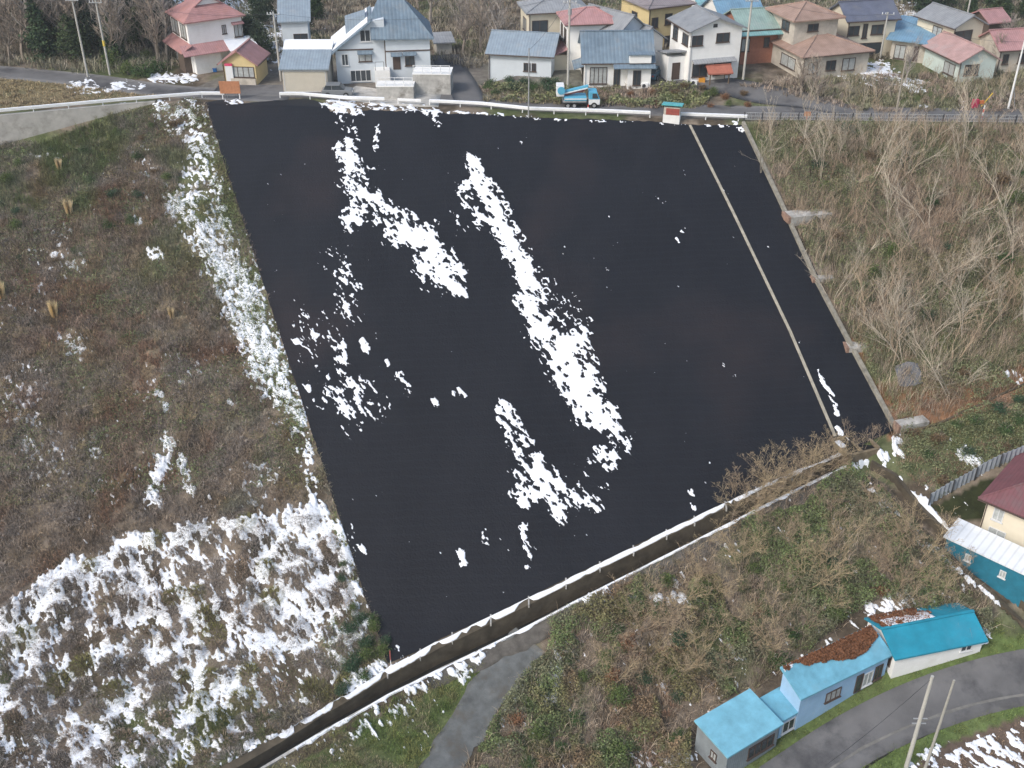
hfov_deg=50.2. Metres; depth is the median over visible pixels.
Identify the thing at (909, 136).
bare sapling
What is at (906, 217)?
bare sapling
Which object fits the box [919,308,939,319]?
leafy bush
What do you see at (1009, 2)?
evergreen tree
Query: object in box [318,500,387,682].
border grass
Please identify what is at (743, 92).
leafy bush
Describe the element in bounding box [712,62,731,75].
window
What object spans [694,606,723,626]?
leafy bush
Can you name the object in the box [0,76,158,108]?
dry grass
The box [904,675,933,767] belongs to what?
utility pole
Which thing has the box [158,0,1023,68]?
back weeds
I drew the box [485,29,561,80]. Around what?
long shed
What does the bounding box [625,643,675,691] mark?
arching shrub
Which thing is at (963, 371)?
leafy bush
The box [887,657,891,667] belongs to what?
door
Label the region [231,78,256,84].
window base
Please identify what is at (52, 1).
forest tree
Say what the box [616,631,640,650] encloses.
leafy bush
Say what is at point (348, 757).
verge grass
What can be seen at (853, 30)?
window
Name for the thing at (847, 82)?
bare sapling
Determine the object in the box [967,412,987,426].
leafy bush
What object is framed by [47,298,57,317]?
pampas tuft
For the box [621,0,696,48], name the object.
yellow apartment
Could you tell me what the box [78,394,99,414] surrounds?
bare bramble
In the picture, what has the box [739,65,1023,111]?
village weeds
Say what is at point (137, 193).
leafy bush
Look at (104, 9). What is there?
forest tree
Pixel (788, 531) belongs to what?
arching shrub
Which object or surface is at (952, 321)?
bare sapling
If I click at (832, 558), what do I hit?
leafy bush
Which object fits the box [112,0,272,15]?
power line
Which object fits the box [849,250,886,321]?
bare sapling
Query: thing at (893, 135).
bare sapling
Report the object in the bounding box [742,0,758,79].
utility pole
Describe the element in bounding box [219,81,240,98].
orange signboard
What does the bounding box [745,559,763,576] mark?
leafy bush
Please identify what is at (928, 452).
leafy bush
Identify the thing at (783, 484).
channel sapling
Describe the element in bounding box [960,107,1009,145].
bare sapling
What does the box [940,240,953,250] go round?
leafy bush
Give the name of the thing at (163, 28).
forest tree
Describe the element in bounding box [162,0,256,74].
red roof house
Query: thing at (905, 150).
bare sapling
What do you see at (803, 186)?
leafy undergrowth
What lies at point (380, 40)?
blue roof house
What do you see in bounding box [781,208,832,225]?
concrete slab
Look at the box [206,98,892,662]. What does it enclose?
black slope
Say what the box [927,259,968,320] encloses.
bare sapling
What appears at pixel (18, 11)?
evergreen tree
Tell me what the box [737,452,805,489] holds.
channel sapling
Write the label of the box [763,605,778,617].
leafy bush
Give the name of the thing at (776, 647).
arching shrub
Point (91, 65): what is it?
forest floor
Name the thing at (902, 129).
bare sapling
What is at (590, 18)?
pink roof house
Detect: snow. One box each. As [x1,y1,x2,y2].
[0,130,1023,767]
[29,0,929,157]
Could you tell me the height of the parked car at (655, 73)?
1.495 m
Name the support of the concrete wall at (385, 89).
on the ground at (972, 508)
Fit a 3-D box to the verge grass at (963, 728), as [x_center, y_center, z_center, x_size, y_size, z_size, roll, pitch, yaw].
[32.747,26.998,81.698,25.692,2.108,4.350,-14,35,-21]
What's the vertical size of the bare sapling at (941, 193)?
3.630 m
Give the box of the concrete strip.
[689,125,836,436]
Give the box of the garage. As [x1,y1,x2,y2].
[278,39,333,91]
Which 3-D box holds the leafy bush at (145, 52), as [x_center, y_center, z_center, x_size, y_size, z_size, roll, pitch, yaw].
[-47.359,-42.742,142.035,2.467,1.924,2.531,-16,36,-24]
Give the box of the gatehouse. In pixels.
[216,38,270,84]
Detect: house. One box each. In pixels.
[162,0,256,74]
[277,0,310,44]
[330,0,433,83]
[517,0,586,32]
[554,6,613,69]
[587,3,645,29]
[639,23,668,65]
[657,4,747,81]
[692,0,704,5]
[700,0,762,13]
[724,6,783,64]
[765,1,875,78]
[829,0,901,55]
[886,15,935,62]
[913,2,989,44]
[977,453,1023,546]
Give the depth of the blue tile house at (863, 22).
138.29 m
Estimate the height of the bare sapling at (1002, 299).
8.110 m
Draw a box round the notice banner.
[224,63,233,80]
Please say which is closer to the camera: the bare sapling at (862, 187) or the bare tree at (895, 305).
the bare tree at (895, 305)
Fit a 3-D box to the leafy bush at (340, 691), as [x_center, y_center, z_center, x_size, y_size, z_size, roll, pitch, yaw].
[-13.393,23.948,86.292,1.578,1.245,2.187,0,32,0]
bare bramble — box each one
[0,428,13,444]
[57,427,73,442]
[68,476,90,495]
[76,431,94,449]
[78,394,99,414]
[108,472,128,485]
[141,358,154,381]
[154,295,175,312]
[173,403,198,421]
[174,428,191,445]
[203,386,231,404]
[241,424,262,438]
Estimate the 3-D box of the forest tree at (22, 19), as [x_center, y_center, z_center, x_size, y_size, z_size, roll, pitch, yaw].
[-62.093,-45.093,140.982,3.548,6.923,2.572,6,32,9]
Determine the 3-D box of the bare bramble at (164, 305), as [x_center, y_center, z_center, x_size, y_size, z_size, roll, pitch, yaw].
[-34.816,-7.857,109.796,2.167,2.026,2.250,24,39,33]
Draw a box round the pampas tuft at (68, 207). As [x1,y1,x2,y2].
[62,198,72,216]
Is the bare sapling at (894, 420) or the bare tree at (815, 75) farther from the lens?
the bare tree at (815, 75)
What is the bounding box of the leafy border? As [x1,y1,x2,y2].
[187,105,389,684]
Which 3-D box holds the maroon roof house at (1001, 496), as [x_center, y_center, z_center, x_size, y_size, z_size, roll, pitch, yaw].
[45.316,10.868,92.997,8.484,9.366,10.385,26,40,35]
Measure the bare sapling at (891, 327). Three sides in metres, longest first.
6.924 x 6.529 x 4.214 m
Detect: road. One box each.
[0,66,289,101]
[210,85,1023,121]
[759,649,1023,767]
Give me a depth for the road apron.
129.20 m
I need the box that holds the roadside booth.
[662,102,683,123]
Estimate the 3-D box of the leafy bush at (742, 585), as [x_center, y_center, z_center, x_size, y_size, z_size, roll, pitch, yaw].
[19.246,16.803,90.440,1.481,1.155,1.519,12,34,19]
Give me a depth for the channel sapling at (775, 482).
94.93 m
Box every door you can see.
[393,57,400,69]
[671,62,679,79]
[853,673,864,693]
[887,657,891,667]
[912,46,919,61]
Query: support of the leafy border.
on the ground at (972, 508)
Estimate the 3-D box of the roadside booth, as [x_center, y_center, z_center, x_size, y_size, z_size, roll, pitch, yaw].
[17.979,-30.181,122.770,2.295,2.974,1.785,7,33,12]
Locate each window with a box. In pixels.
[171,17,179,35]
[179,22,187,40]
[221,25,227,34]
[232,66,254,78]
[233,24,243,37]
[293,33,307,38]
[341,54,348,66]
[350,70,371,82]
[358,55,372,62]
[360,30,370,42]
[405,56,414,66]
[522,16,525,30]
[523,63,530,71]
[531,63,536,72]
[532,20,547,31]
[560,22,562,38]
[563,27,566,44]
[589,67,606,84]
[612,69,620,85]
[632,70,640,85]
[651,17,658,28]
[663,35,669,47]
[664,13,672,25]
[672,25,678,41]
[681,32,688,47]
[689,35,703,46]
[691,64,707,77]
[708,749,716,763]
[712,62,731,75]
[715,32,729,43]
[740,38,750,52]
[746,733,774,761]
[763,37,769,47]
[779,52,795,71]
[780,716,795,735]
[781,19,789,32]
[807,23,818,32]
[807,62,817,74]
[824,60,836,71]
[824,686,841,704]
[840,57,855,71]
[847,26,859,36]
[859,42,881,55]
[861,24,868,38]
[861,670,873,688]
[870,24,883,35]
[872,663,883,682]
[892,44,905,59]
[932,25,942,34]
[942,60,955,77]
[955,29,972,40]
[959,645,972,653]
[962,64,979,76]
[962,553,971,563]
[988,526,1005,538]
[990,508,1004,523]
[997,569,1006,580]
[1001,54,1009,64]
[1016,53,1023,63]
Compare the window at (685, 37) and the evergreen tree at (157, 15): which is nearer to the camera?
the window at (685, 37)
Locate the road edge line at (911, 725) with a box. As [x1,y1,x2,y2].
[830,694,1023,767]
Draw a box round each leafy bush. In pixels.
[0,171,16,183]
[6,216,22,231]
[10,206,20,215]
[14,157,24,165]
[47,255,58,264]
[75,144,91,152]
[83,174,97,182]
[96,48,121,69]
[97,218,117,229]
[104,187,120,196]
[115,58,136,75]
[120,213,140,224]
[124,52,139,62]
[126,60,154,78]
[129,188,143,197]
[130,149,144,159]
[136,133,146,141]
[138,47,155,60]
[144,56,168,72]
[149,168,159,174]
[150,195,163,204]
[160,171,173,181]
[166,119,181,128]
[334,680,351,700]
[335,571,346,581]
[338,559,348,567]
[338,618,358,634]
[341,655,363,677]
[347,600,358,612]
[347,647,365,662]
[350,609,368,626]
[353,666,371,680]
[356,637,374,647]
[357,631,374,647]
[357,644,377,662]
[364,620,381,634]
[365,609,380,621]
[373,641,391,655]
[377,634,391,646]
[505,707,527,728]
[519,752,538,767]
[520,695,534,709]
[524,722,552,742]
[540,680,559,694]
[552,739,568,752]
[561,652,574,665]
[565,706,587,728]
[575,667,591,685]
[592,738,609,761]
[596,647,618,665]
[602,666,624,684]
[604,681,636,712]
[606,736,633,767]
[609,622,626,637]
[614,594,645,617]
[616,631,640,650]
[635,668,658,686]
[641,598,671,621]
[644,581,657,595]
[658,572,675,590]
[662,666,679,681]
[665,725,694,745]
[669,686,685,704]
[671,624,692,650]
[680,81,691,88]
[690,577,716,600]
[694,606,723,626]
[701,89,713,97]
[702,649,720,664]
[707,86,719,96]
[720,92,730,99]
[724,98,734,106]
[735,580,750,593]
[739,90,748,95]
[744,100,752,106]
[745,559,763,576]
[761,633,772,646]
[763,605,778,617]
[766,649,795,671]
[776,578,791,594]
[783,626,806,644]
[791,562,808,576]
[792,133,811,146]
[808,157,827,170]
[817,548,847,568]
[818,179,836,193]
[824,600,848,626]
[825,583,847,597]
[831,225,847,240]
[839,120,859,134]
[861,263,883,281]
[863,150,875,159]
[864,294,875,303]
[873,581,889,597]
[881,240,903,258]
[896,285,912,300]
[906,427,922,437]
[917,446,937,458]
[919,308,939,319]
[921,192,942,207]
[927,430,947,444]
[936,473,948,485]
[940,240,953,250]
[949,419,965,428]
[955,364,969,376]
[957,466,967,475]
[958,444,978,456]
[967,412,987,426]
[973,204,991,217]
[990,398,1009,414]
[992,172,1012,184]
[993,246,1017,264]
[995,421,1017,435]
[1001,440,1011,449]
[1003,189,1023,204]
[1008,410,1023,425]
[1010,131,1023,139]
[1011,393,1023,403]
[1012,168,1023,176]
[1012,267,1023,282]
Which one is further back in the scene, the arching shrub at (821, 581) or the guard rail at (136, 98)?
the guard rail at (136, 98)
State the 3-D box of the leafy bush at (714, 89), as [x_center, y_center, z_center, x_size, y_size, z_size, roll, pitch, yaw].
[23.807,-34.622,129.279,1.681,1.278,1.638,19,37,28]
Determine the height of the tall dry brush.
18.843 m
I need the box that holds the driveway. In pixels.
[658,76,868,117]
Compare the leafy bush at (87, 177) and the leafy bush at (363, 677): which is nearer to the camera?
the leafy bush at (363, 677)
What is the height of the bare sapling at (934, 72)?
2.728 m
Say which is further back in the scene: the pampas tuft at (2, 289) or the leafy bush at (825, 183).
the leafy bush at (825, 183)
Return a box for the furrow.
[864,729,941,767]
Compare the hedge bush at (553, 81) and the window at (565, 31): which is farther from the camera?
the window at (565, 31)
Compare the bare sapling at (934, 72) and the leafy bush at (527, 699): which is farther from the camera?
the bare sapling at (934, 72)
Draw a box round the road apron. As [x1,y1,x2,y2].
[342,86,440,106]
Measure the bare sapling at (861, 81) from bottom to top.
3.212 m
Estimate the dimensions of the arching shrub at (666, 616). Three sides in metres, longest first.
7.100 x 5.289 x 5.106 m
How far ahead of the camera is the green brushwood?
88.55 m
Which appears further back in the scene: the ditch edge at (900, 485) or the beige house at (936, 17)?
the beige house at (936, 17)
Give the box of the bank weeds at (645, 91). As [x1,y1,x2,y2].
[481,80,708,108]
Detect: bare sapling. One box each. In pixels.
[763,86,782,133]
[787,49,817,89]
[791,69,828,149]
[795,96,845,179]
[812,186,841,229]
[815,95,837,136]
[817,181,837,208]
[828,107,860,147]
[828,155,875,197]
[834,111,870,154]
[834,123,848,157]
[841,417,854,433]
[842,73,854,92]
[844,93,891,148]
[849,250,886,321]
[850,168,877,215]
[851,196,879,247]
[852,431,873,447]
[855,69,870,93]
[856,183,899,244]
[858,78,873,103]
[865,63,895,97]
[869,97,892,129]
[872,423,885,442]
[873,89,920,177]
[873,282,907,347]
[876,58,895,81]
[876,147,913,222]
[877,308,944,360]
[878,238,917,303]
[882,278,940,326]
[883,141,905,183]
[884,155,958,227]
[884,208,944,267]
[885,196,924,248]
[886,298,919,366]
[886,408,900,434]
[887,134,934,216]
[887,228,917,294]
[888,256,939,314]
[889,114,916,146]
[889,121,952,183]
[893,107,916,147]
[893,423,907,452]
[894,116,936,178]
[895,200,921,231]
[896,313,961,400]
[908,184,929,226]
[909,160,944,198]
[909,268,927,312]
[913,276,944,349]
[915,57,932,80]
[918,104,960,145]
[923,66,940,84]
[925,178,953,205]
[925,216,1001,289]
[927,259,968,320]
[929,246,979,336]
[930,275,1009,337]
[931,152,985,209]
[931,250,968,294]
[938,226,1022,281]
[940,184,973,221]
[941,298,992,357]
[943,179,1009,234]
[946,111,985,172]
[946,132,961,148]
[950,55,992,152]
[950,72,961,97]
[954,73,975,101]
[957,56,987,86]
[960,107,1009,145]
[961,353,994,387]
[963,120,1023,206]
[963,237,1013,292]
[971,210,1008,250]
[971,219,1023,294]
[972,268,1022,335]
[974,107,990,131]
[980,121,997,152]
[982,88,1008,141]
[990,178,1023,267]
[993,66,1008,104]
[993,275,1022,325]
[993,330,1023,367]
[999,63,1015,88]
[999,151,1009,177]
[1012,221,1023,252]
[1012,273,1020,310]
[1015,225,1023,323]
[1017,121,1023,171]
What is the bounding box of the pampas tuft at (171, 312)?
[167,306,173,318]
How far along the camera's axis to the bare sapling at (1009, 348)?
101.04 m
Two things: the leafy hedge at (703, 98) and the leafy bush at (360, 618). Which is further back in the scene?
the leafy hedge at (703, 98)
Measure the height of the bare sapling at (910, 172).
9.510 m
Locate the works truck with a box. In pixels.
[556,82,599,108]
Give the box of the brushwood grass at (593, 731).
[465,466,1002,767]
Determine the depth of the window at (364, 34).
131.96 m
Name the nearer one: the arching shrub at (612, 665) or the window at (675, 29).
the arching shrub at (612, 665)
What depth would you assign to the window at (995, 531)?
91.72 m
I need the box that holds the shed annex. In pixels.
[760,687,797,738]
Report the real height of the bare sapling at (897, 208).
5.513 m
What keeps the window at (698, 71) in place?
in the white house at (701, 37)
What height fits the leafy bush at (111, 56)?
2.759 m
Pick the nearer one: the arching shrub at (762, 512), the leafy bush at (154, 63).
the arching shrub at (762, 512)
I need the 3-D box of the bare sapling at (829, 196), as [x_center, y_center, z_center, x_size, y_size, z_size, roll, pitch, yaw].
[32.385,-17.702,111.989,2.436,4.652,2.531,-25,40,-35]
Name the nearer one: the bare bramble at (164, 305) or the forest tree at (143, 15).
the bare bramble at (164, 305)
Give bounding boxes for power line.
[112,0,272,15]
[274,0,549,19]
[595,0,719,5]
[826,680,929,764]
[889,14,1007,41]
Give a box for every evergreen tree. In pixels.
[7,0,26,37]
[18,0,59,62]
[19,8,59,41]
[33,0,58,30]
[46,10,92,62]
[72,0,96,44]
[77,9,102,53]
[86,0,122,26]
[99,12,128,62]
[119,0,133,27]
[123,3,161,48]
[142,0,169,27]
[241,12,256,35]
[246,0,256,14]
[247,19,275,52]
[250,0,272,24]
[261,0,276,19]
[309,10,315,32]
[310,0,325,18]
[913,0,932,10]
[939,0,961,6]
[962,0,979,12]
[984,0,1014,16]
[1003,0,1017,18]
[1014,0,1023,17]
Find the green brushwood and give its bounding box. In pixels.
[477,461,993,767]
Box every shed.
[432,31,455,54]
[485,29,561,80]
[694,689,783,767]
[780,624,892,729]
[864,603,987,678]
[943,518,1023,606]
[972,7,1011,33]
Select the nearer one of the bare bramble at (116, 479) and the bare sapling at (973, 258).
the bare bramble at (116, 479)
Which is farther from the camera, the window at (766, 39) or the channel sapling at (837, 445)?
the window at (766, 39)
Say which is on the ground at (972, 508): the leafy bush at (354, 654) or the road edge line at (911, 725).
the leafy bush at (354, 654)
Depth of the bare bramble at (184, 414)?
101.56 m
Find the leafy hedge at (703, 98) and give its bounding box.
[490,79,709,107]
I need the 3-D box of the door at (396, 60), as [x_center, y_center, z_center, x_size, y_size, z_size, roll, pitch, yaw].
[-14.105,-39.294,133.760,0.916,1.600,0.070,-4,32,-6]
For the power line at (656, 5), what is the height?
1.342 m
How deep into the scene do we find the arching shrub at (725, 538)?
91.18 m
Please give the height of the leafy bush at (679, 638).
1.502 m
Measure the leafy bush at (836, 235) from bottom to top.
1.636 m
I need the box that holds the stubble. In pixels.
[930,725,1023,767]
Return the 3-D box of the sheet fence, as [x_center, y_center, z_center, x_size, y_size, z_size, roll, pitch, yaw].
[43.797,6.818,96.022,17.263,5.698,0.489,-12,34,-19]
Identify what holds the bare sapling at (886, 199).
on the ground at (972, 508)
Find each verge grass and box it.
[266,660,484,767]
[745,612,1023,767]
[862,706,1023,767]
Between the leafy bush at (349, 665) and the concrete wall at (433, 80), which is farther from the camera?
the concrete wall at (433, 80)
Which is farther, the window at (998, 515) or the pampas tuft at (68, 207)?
the pampas tuft at (68, 207)
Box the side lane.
[432,54,485,101]
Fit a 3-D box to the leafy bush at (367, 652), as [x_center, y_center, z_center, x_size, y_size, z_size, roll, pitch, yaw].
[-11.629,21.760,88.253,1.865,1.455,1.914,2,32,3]
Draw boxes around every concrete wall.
[376,77,414,98]
[412,65,452,94]
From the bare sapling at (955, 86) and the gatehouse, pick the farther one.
the gatehouse
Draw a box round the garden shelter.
[705,63,732,84]
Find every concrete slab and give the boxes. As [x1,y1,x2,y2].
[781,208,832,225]
[810,274,833,282]
[843,341,867,352]
[893,415,929,432]
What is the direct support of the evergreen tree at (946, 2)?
on the ground at (972, 508)
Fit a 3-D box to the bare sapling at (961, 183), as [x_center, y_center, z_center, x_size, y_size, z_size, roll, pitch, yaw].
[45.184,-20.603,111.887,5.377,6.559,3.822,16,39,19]
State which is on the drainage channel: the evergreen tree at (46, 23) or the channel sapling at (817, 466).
the channel sapling at (817, 466)
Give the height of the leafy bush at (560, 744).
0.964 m
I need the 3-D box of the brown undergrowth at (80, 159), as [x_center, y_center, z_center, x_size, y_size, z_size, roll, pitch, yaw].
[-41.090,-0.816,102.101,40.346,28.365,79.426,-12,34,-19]
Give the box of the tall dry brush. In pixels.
[751,111,1023,420]
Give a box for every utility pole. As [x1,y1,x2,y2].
[65,0,88,76]
[89,0,110,74]
[266,12,281,80]
[527,48,529,117]
[563,0,576,87]
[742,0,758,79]
[879,12,894,56]
[895,57,906,111]
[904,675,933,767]
[924,679,954,767]
[1007,42,1023,108]
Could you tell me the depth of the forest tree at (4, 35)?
142.26 m
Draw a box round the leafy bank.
[900,385,1023,493]
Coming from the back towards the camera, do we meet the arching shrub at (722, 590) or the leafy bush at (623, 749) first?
the arching shrub at (722, 590)
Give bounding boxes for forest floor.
[0,0,173,74]
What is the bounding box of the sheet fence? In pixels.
[928,446,1023,504]
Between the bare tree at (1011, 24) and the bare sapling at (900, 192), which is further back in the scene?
the bare tree at (1011, 24)
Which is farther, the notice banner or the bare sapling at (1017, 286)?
the notice banner
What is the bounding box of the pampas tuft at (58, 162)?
[53,157,61,170]
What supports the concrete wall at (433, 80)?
on the ground at (972, 508)
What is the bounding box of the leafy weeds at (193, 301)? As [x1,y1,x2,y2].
[0,97,324,504]
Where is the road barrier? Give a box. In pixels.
[971,93,992,108]
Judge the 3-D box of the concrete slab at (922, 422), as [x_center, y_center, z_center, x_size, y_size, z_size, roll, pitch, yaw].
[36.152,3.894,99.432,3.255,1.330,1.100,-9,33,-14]
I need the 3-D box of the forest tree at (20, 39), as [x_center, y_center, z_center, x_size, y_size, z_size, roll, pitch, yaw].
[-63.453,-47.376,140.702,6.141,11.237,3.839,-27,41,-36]
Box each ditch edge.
[864,473,1023,627]
[869,460,1023,610]
[894,383,1023,436]
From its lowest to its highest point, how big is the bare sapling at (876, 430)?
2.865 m
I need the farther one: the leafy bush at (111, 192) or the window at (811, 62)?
the window at (811, 62)
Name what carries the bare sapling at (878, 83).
on the ground at (972, 508)
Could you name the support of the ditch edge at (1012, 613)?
on the ground at (972, 508)
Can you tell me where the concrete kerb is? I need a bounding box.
[742,121,893,428]
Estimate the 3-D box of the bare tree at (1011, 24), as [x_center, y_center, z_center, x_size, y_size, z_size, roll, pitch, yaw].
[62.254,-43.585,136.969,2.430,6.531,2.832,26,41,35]
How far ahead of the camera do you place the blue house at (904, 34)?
138.19 m
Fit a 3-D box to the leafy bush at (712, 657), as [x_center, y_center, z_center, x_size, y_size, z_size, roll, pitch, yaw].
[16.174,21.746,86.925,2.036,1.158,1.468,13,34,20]
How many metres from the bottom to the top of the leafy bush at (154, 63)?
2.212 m
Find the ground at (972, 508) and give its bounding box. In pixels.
[0,0,1023,767]
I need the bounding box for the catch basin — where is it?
[831,435,879,468]
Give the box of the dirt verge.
[427,469,849,688]
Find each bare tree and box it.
[738,122,795,172]
[783,106,836,179]
[791,56,808,97]
[796,222,888,300]
[803,53,831,103]
[823,196,865,260]
[851,265,932,360]
[866,260,926,348]
[903,35,923,83]
[991,31,1007,55]
[1001,13,1022,27]
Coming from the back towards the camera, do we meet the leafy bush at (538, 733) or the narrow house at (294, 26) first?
the narrow house at (294, 26)
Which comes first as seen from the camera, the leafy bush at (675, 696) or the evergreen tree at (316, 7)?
the leafy bush at (675, 696)
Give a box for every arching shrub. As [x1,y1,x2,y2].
[586,632,642,682]
[608,573,687,635]
[619,622,645,659]
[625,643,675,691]
[639,558,717,622]
[645,576,683,627]
[653,624,714,676]
[667,603,729,658]
[675,540,721,579]
[676,534,743,597]
[699,516,763,571]
[708,511,769,563]
[709,641,737,679]
[720,607,787,651]
[726,569,771,594]
[726,580,794,653]
[743,493,780,529]
[753,512,808,545]
[767,583,834,631]
[778,560,801,590]
[784,513,859,591]
[797,526,852,577]
[808,554,856,607]
[811,488,845,510]
[821,507,878,553]
[849,469,890,511]
[859,512,912,548]
[861,528,899,574]
[863,517,955,581]
[872,488,962,561]
[877,558,944,614]
[894,511,928,545]
[913,545,964,599]
[924,545,975,577]
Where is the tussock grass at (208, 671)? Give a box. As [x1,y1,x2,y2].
[0,501,370,767]
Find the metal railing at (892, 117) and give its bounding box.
[743,112,1022,124]
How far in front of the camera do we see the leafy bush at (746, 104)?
126.77 m
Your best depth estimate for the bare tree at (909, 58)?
129.90 m
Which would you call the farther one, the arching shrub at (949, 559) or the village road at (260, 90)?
the village road at (260, 90)
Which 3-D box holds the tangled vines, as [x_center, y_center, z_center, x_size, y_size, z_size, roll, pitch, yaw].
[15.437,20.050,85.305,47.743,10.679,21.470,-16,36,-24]
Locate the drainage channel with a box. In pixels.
[220,452,846,767]
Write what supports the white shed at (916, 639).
on the ground at (972, 508)
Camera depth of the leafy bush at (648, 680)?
85.82 m
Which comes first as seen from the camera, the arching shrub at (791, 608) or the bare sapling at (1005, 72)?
the arching shrub at (791, 608)
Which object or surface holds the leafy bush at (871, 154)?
on the ground at (972, 508)
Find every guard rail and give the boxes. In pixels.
[0,91,223,111]
[279,92,383,102]
[397,98,420,103]
[429,99,650,117]
[681,112,746,120]
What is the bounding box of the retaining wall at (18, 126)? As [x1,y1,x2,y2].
[0,100,155,144]
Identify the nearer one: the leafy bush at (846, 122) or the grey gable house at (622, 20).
the leafy bush at (846, 122)
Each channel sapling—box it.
[712,469,782,515]
[718,462,771,521]
[731,468,781,507]
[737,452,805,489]
[744,447,811,494]
[749,440,803,505]
[753,474,786,493]
[775,440,850,479]
[776,466,801,492]
[790,437,827,478]
[796,426,860,469]
[799,467,824,485]
[806,450,847,472]
[808,431,868,460]
[818,434,853,467]
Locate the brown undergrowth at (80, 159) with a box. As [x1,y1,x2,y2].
[0,98,385,736]
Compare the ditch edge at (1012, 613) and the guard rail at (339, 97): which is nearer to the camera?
the ditch edge at (1012, 613)
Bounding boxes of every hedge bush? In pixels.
[482,80,493,89]
[485,78,496,84]
[490,88,500,94]
[503,76,515,84]
[508,80,519,91]
[518,75,531,83]
[525,80,540,90]
[539,76,551,84]
[542,82,555,91]
[548,76,559,85]
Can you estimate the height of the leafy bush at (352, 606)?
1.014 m
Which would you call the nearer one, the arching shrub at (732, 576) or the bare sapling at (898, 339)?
the arching shrub at (732, 576)
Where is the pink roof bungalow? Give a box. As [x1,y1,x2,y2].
[920,30,1002,81]
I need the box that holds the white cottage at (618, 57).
[572,30,655,88]
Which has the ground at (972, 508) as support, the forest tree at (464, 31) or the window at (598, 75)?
the forest tree at (464, 31)
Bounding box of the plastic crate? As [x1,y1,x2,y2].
[699,77,705,82]
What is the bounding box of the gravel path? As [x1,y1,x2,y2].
[419,628,544,767]
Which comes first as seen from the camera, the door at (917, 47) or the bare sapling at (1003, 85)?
the bare sapling at (1003, 85)
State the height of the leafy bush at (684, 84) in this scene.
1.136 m
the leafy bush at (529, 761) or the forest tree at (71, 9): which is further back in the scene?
the forest tree at (71, 9)
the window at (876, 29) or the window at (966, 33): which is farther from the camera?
the window at (876, 29)
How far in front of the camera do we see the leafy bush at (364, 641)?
88.98 m
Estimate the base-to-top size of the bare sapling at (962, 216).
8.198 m
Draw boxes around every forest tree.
[0,0,7,45]
[0,0,19,59]
[0,0,39,59]
[0,15,11,55]
[4,0,19,42]
[4,0,26,33]
[10,0,44,53]
[10,10,38,51]
[35,0,55,28]
[37,0,78,50]
[40,0,86,24]
[54,1,84,50]
[56,0,78,60]
[81,0,90,11]
[83,0,103,27]
[88,0,125,49]
[88,0,126,59]
[91,0,136,55]
[121,0,137,42]
[122,6,146,49]
[124,0,159,48]
[132,0,159,53]
[133,0,167,60]
[146,0,176,59]
[162,0,180,36]
[427,0,439,23]
[447,0,470,43]
[452,1,477,51]
[467,0,490,39]
[467,0,493,52]
[484,0,515,33]
[487,0,510,28]
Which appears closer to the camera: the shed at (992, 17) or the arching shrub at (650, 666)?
the arching shrub at (650, 666)
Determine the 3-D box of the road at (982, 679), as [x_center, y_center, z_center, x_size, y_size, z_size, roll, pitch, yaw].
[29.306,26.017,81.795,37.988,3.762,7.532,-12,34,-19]
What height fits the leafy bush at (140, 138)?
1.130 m
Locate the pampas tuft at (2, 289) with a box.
[0,280,5,299]
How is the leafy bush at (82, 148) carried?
on the ground at (972, 508)
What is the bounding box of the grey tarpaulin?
[895,362,922,386]
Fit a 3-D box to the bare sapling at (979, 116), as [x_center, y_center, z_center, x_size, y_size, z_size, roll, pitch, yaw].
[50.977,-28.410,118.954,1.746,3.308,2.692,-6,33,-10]
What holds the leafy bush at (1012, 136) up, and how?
on the ground at (972, 508)
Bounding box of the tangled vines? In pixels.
[460,471,1010,767]
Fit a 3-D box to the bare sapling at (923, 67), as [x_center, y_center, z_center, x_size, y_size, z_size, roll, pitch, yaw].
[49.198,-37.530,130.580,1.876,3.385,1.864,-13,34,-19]
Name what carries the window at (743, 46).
in the green roof house at (765, 28)
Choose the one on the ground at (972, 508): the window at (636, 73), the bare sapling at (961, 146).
the bare sapling at (961, 146)
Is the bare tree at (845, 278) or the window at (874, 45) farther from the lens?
the window at (874, 45)
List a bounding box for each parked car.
[321,82,353,95]
[651,65,660,80]
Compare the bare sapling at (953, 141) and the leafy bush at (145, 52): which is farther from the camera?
the leafy bush at (145, 52)
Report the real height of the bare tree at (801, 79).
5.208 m
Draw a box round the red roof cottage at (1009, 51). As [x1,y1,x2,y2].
[978,27,1023,72]
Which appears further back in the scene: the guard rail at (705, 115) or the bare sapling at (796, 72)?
the bare sapling at (796, 72)
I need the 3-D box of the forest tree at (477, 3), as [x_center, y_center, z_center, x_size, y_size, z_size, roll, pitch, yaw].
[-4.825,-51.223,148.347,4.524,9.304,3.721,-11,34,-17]
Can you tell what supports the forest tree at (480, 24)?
on the ground at (972, 508)
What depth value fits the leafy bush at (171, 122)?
125.41 m
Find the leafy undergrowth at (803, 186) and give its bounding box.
[752,117,1023,419]
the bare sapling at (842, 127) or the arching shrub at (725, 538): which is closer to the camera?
the arching shrub at (725, 538)
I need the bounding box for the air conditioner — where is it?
[641,83,647,87]

